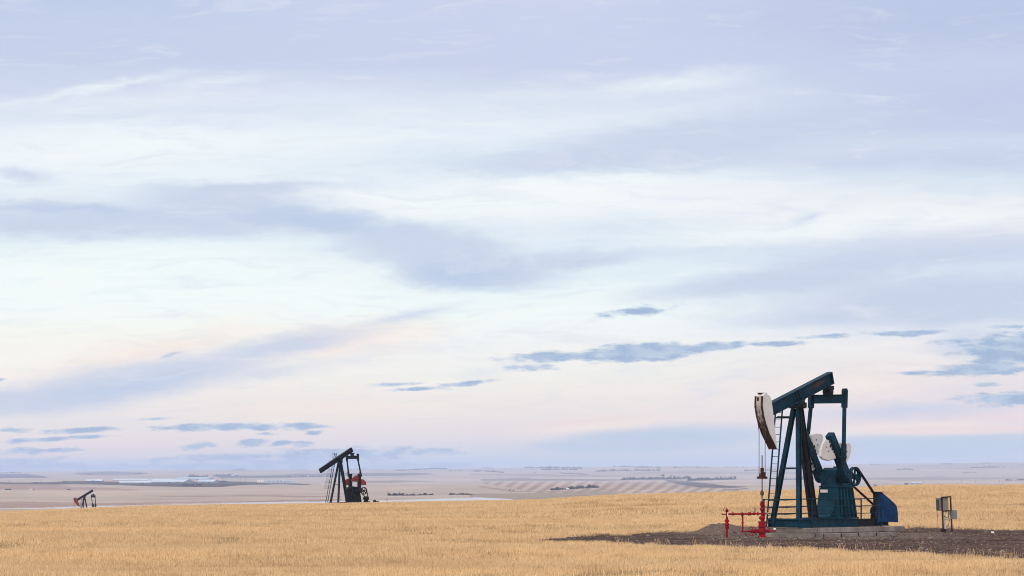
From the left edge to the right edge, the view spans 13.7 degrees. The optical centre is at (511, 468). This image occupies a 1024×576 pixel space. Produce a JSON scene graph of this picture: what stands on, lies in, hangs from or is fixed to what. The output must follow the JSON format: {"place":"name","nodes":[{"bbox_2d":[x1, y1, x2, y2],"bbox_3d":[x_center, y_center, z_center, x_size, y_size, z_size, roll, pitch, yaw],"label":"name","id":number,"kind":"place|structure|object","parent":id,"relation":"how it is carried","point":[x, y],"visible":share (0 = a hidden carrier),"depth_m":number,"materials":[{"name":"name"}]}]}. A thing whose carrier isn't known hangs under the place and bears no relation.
{"place":"outdoors","nodes":[
{"label":"outdoors","id":0,"kind":"place"},
{"bbox_2d":[2,497,512,508],"bbox_3d":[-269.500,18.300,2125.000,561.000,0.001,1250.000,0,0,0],"label":"lake","id":1,"kind":"structure","parent":0,"point":[459,499],"depth_m":2349.49,"materials":[{"name":"grey liquid"}]},
{"bbox_2d":[0,462,1023,575],"bbox_3d":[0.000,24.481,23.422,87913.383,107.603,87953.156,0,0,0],"label":"ground","id":2,"kind":"structure","parent":0,"point":[49,491],"depth_m":5282.77,"materials":[{"name":"beige soil"}]},
{"bbox_2d":[73,489,95,507],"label":"pumpjack","id":3,"kind":"object","parent":2,"relation":"on","point":[76,500],"visible":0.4,"depth_m":1143.07,"materials":[{"name":"black paint"}]},
{"bbox_2d":[86,479,103,481],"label":"barn","id":4,"kind":"structure","parent":2,"relation":"on","point":[95,480],"depth_m":7689.60,"materials":[{"name":"white metal"}]},
{"bbox_2d":[119,481,151,482],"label":"barn","id":5,"kind":"structure","parent":2,"relation":"on","point":[135,481],"depth_m":6551.31,"materials":[{"name":"white metal"}]},
{"bbox_2d":[113,479,167,480],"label":"barn","id":6,"kind":"structure","parent":2,"relation":"on","point":[135,479],"depth_m":9568.87,"materials":[{"name":"white metal"}]},
{"bbox_2d":[152,480,175,482],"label":"barn","id":7,"kind":"structure","parent":2,"relation":"on","point":[161,481],"depth_m":7140.19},
{"bbox_2d":[168,479,193,482],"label":"barn","id":8,"kind":"structure","parent":2,"relation":"on","point":[183,481],"depth_m":7142.47,"materials":[{"name":"white metal"}]},
{"bbox_2d":[182,483,194,485],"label":"shed","id":9,"kind":"structure","parent":2,"relation":"on","point":[187,484],"depth_m":4950.92,"materials":[{"name":"grey metal"}]},
{"bbox_2d":[175,477,213,479],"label":"barn","id":10,"kind":"structure","parent":2,"relation":"on","point":[200,478],"depth_m":10091.08,"materials":[{"name":"white metal"}]},
{"bbox_2d":[188,475,207,476],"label":"shelterbelt","id":11,"kind":"object","parent":2,"relation":"on","point":[197,476],"visible":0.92,"depth_m":12409.84,"materials":[{"name":"grey plant"}]},
{"bbox_2d":[196,480,219,482],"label":"barn","id":12,"kind":"structure","parent":2,"relation":"on","point":[207,481],"depth_m":7535.43,"materials":[{"name":"white metal"}]},
{"bbox_2d":[319,448,369,502],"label":"pumpjack","id":13,"kind":"object","parent":2,"relation":"on","point":[352,494],"visible":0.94,"depth_m":552.77,"materials":[{"name":"black paint"}]},
{"bbox_2d":[387,493,403,495],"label":"shelterbelt","id":14,"kind":"object","parent":2,"relation":"on","point":[394,494],"visible":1,"depth_m":2831.31,"materials":[{"name":"grey plant"}]},
{"bbox_2d":[402,493,432,495],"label":"shelterbelt","id":15,"kind":"object","parent":2,"relation":"on","point":[412,494],"visible":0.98,"depth_m":2846.16,"materials":[{"name":"grey plant"}]},
{"bbox_2d":[396,467,446,470],"bbox_3d":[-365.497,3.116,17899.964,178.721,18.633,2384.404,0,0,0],"label":"shelterbelt","id":16,"kind":"object","parent":2,"relation":"on","point":[423,469],"visible":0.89,"depth_m":18443.30,"materials":[{"name":"grey plant"}]},
{"bbox_2d":[449,492,472,494],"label":"shelterbelt","id":17,"kind":"object","parent":2,"relation":"on","point":[450,493],"visible":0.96,"depth_m":2913.37,"materials":[{"name":"grey plant"}]},
{"bbox_2d":[474,470,503,472],"bbox_3d":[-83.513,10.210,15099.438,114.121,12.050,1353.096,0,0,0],"label":"shelterbelt","id":18,"kind":"object","parent":2,"relation":"on","point":[488,471],"visible":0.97,"depth_m":15217.02,"materials":[{"name":"grey plant"}]},
{"bbox_2d":[0,484,1023,575],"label":"stubble","id":19,"kind":"object","parent":2,"relation":"on","point":[825,562],"visible":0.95,"depth_m":187.01,"materials":[{"name":"beige plant"}]},
{"bbox_2d":[525,466,582,468],"bbox_3d":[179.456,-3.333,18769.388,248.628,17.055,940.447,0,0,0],"label":"shelterbelt","id":20,"kind":"object","parent":2,"relation":"on","point":[553,467],"visible":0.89,"depth_m":19181.34,"materials":[{"name":"grey plant"}]},
{"bbox_2d":[550,487,565,489],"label":"shelterbelt","id":21,"kind":"object","parent":2,"relation":"on","point":[557,488],"visible":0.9,"depth_m":3749.80,"materials":[{"name":"grey plant"}]},
{"bbox_2d":[541,468,576,469],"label":"shelterbelt","id":22,"kind":"object","parent":2,"relation":"on","point":[559,469],"visible":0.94,"depth_m":16642.06,"materials":[{"name":"grey plant"}]},
{"bbox_2d":[568,484,599,488],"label":"shelterbelt","id":23,"kind":"object","parent":2,"relation":"on","point":[587,486],"visible":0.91,"depth_m":4197.95,"materials":[{"name":"grey plant"}]},
{"bbox_2d":[554,497,680,507],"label":"uncut straw","id":24,"kind":"object","parent":2,"relation":"on","point":[620,499],"visible":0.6,"depth_m":320.01,"materials":[{"name":"yellow plant"}]},
{"bbox_2d":[595,469,660,471],"bbox_3d":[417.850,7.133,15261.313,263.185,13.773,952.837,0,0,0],"label":"shelterbelt","id":25,"kind":"object","parent":2,"relation":"on","point":[602,470],"visible":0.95,"depth_m":15565.56,"materials":[{"name":"plant"}]},
{"bbox_2d":[621,475,690,479],"bbox_3d":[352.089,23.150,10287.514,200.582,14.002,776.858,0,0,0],"label":"shelterbelt","id":26,"kind":"object","parent":2,"relation":"on","point":[663,477],"visible":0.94,"depth_m":10257.23,"materials":[{"name":"plant"}]},
{"bbox_2d":[687,476,736,480],"bbox_3d":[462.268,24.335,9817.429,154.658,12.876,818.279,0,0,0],"label":"shelterbelt","id":27,"kind":"object","parent":2,"relation":"on","point":[716,478],"visible":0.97,"depth_m":9649.38,"materials":[{"name":"grey plant"}]},
{"bbox_2d":[539,523,1023,559],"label":"dirt pad","id":28,"kind":"object","parent":2,"relation":"on","point":[717,531],"visible":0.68,"depth_m":190.26,"materials":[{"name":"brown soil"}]},
{"bbox_2d":[722,501,775,537],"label":"wellhead","id":29,"kind":"object","parent":28,"relation":"on","point":[761,530],"visible":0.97,"depth_m":197.65,"materials":[{"name":"red paint"}]},
{"bbox_2d":[617,536,1017,558],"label":"stray straw","id":30,"kind":"object","parent":28,"relation":"on","point":[1011,554],"visible":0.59,"depth_m":164.04,"materials":[{"name":"beige plant"}]},
{"bbox_2d":[757,526,903,537],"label":"concrete foundation","id":31,"kind":"object","parent":28,"relation":"on","point":[797,532],"visible":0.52,"depth_m":200.38,"materials":[{"name":"concrete"}]},
{"bbox_2d":[754,372,897,527],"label":"pumpjack","id":32,"kind":"object","parent":31,"relation":"on","point":[835,505],"visible":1,"depth_m":200.89,"materials":[{"name":"teal paint"}]},
{"bbox_2d":[935,496,956,532],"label":"electrical stand","id":33,"kind":"object","parent":28,"relation":"on","point":[942,504],"visible":0.91,"depth_m":212.44,"materials":[{"name":"grey metal"}]},
{"bbox_2d":[570,524,1023,537],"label":"dry weeds","id":34,"kind":"object","parent":2,"relation":"on","point":[605,534],"visible":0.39,"depth_m":211.69,"materials":[{"name":"brown plant"}]},
{"bbox_2d":[970,466,999,467],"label":"shelterbelt","id":35,"kind":"object","parent":2,"relation":"on","point":[985,467],"visible":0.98,"depth_m":16394.27,"materials":[{"name":"grey plant"}]},
{"bbox_2d":[0,0,1023,471],"label":"sky","id":36,"kind":"structure","parent":0,"point":[235,234],"materials":[{"name":"blue"}]}
]}

